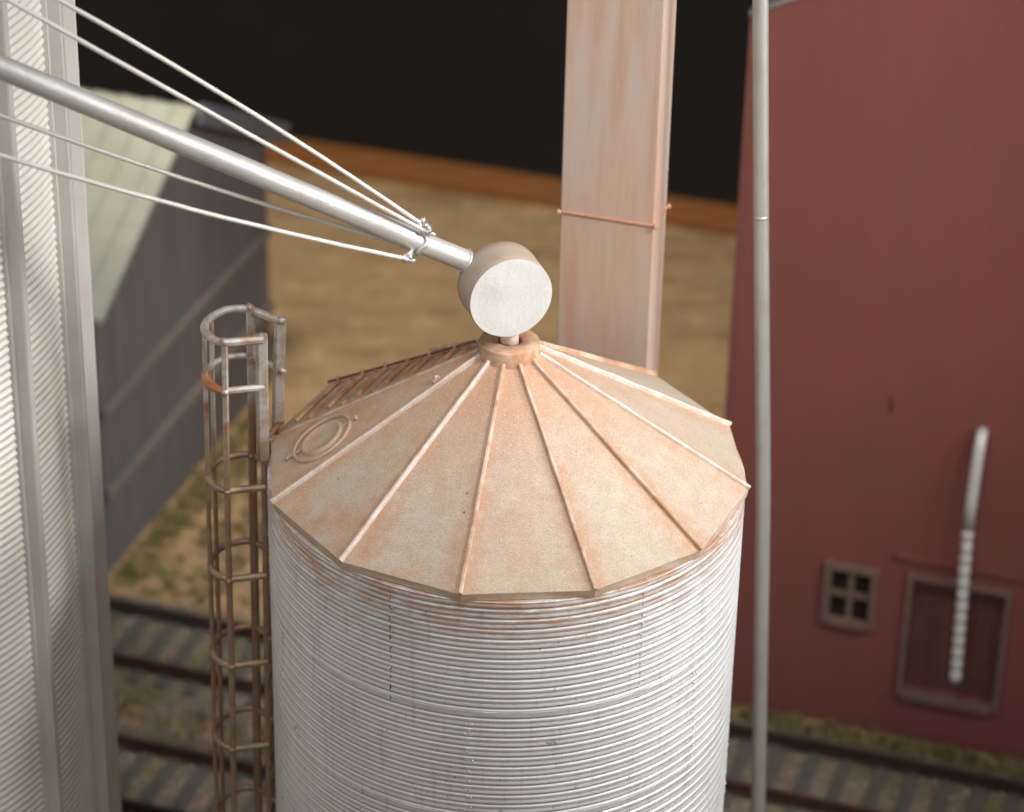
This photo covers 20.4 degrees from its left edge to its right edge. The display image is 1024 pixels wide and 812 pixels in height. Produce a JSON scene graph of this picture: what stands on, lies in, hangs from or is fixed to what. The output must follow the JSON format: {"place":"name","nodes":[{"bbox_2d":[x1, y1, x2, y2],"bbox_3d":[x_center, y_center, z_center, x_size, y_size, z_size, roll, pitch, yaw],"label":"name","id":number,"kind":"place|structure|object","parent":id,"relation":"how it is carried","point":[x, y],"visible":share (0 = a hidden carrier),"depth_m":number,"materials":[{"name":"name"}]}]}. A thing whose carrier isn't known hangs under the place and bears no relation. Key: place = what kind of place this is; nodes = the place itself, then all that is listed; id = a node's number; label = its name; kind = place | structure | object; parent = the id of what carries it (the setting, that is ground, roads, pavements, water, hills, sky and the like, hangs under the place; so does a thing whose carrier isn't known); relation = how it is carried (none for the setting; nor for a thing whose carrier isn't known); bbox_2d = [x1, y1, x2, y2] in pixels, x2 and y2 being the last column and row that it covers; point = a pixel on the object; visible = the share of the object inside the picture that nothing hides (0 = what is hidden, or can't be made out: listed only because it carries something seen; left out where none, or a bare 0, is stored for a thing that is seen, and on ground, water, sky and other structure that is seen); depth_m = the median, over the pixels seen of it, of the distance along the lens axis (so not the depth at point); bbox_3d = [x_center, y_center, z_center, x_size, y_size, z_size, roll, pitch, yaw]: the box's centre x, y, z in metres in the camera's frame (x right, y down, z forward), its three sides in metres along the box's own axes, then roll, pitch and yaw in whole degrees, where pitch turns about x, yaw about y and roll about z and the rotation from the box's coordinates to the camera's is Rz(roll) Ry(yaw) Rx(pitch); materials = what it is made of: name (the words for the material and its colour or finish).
{"place":"outdoors","nodes":[
{"label":"outdoors","id":0,"kind":"place"},
{"bbox_2d":[75,0,751,205],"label":"backdrop","id":1,"kind":"structure","parent":0,"point":[479,83],"depth_m":85.85,"materials":[{"name":"black"}]},
{"bbox_2d":[265,139,737,236],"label":"table edge","id":2,"kind":"object","parent":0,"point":[681,213],"depth_m":68.73,"materials":[{"name":"orange wood"}]},
{"bbox_2d":[108,163,1023,771],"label":"ground","id":3,"kind":"structure","parent":0,"point":[344,311],"depth_m":63.39,"materials":[{"name":"brown soil"}]},
{"bbox_2d":[0,0,121,811],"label":"grain tank","id":4,"kind":"object","parent":3,"relation":"on","point":[58,739],"visible":0.96,"depth_m":36.30,"materials":[{"name":"metal"}]},
{"bbox_2d":[82,90,289,570],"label":"grey shed","id":5,"kind":"structure","parent":3,"relation":"on","point":[166,280],"depth_m":54.21,"materials":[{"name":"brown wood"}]},
{"bbox_2d":[117,723,265,811],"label":"track bed","id":6,"kind":"object","parent":3,"relation":"on","point":[174,785],"visible":0.25,"depth_m":48.11,"materials":[{"name":"grey gravel"}]},
{"bbox_2d":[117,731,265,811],"bbox_3d":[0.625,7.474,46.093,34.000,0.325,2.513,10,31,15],"label":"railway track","id":7,"kind":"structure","parent":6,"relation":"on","point":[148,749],"depth_m":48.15,"materials":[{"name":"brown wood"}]},
{"bbox_2d":[200,303,750,811],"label":"grain bin","id":8,"kind":"object","parent":3,"relation":"on","point":[496,575],"visible":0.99,"depth_m":34.00,"materials":[{"name":"metal"}]},
{"bbox_2d":[0,0,551,345],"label":"grain spout","id":9,"kind":"object","parent":8,"relation":"on","point":[504,291],"visible":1,"depth_m":32.54,"materials":[{"name":"silver metal"}]},
{"bbox_2d":[109,592,1023,811],"bbox_3d":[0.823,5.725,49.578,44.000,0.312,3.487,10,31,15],"label":"track bed","id":10,"kind":"object","parent":3,"relation":"on","point":[170,697],"visible":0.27,"depth_m":49.22,"materials":[{"name":"grey gravel"}]},
{"bbox_2d":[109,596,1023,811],"bbox_3d":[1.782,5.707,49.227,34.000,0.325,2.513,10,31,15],"label":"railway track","id":11,"kind":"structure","parent":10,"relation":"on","point":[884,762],"depth_m":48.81,"materials":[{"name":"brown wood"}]},
{"bbox_2d":[111,410,1023,777],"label":"ground cover","id":12,"kind":"object","parent":3,"relation":"on","point":[173,516],"visible":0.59,"depth_m":53.48,"materials":[{"name":"green plant"}]},
{"bbox_2d":[556,0,676,376],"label":"elevator leg","id":13,"kind":"object","parent":3,"relation":"on","point":[619,60],"visible":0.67,"depth_m":37.19,"materials":[{"name":"paint"}]},
{"bbox_2d":[751,0,769,811],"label":"downspout pipe","id":14,"kind":"object","parent":3,"relation":"on","point":[760,40],"visible":1,"depth_m":38.23,"materials":[{"name":"grey metal"}]},
{"bbox_2d":[724,0,1023,759],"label":"red building","id":15,"kind":"structure","parent":3,"relation":"on","point":[896,283],"depth_m":46.48,"materials":[{"name":"paint"}]},
{"bbox_2d":[820,559,879,631],"bbox_3d":[5.776,3.244,48.734,0.940,1.240,0.200,10,31,15],"label":"window","id":16,"kind":"structure","parent":15,"relation":"in","point":[850,591],"depth_m":48.77,"materials":[{"name":"brown glass"}]},
{"bbox_2d":[895,572,1012,715],"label":"door","id":17,"kind":"structure","parent":15,"relation":"in","point":[928,657],"depth_m":48.75,"materials":[{"name":"red wood"}]}
]}

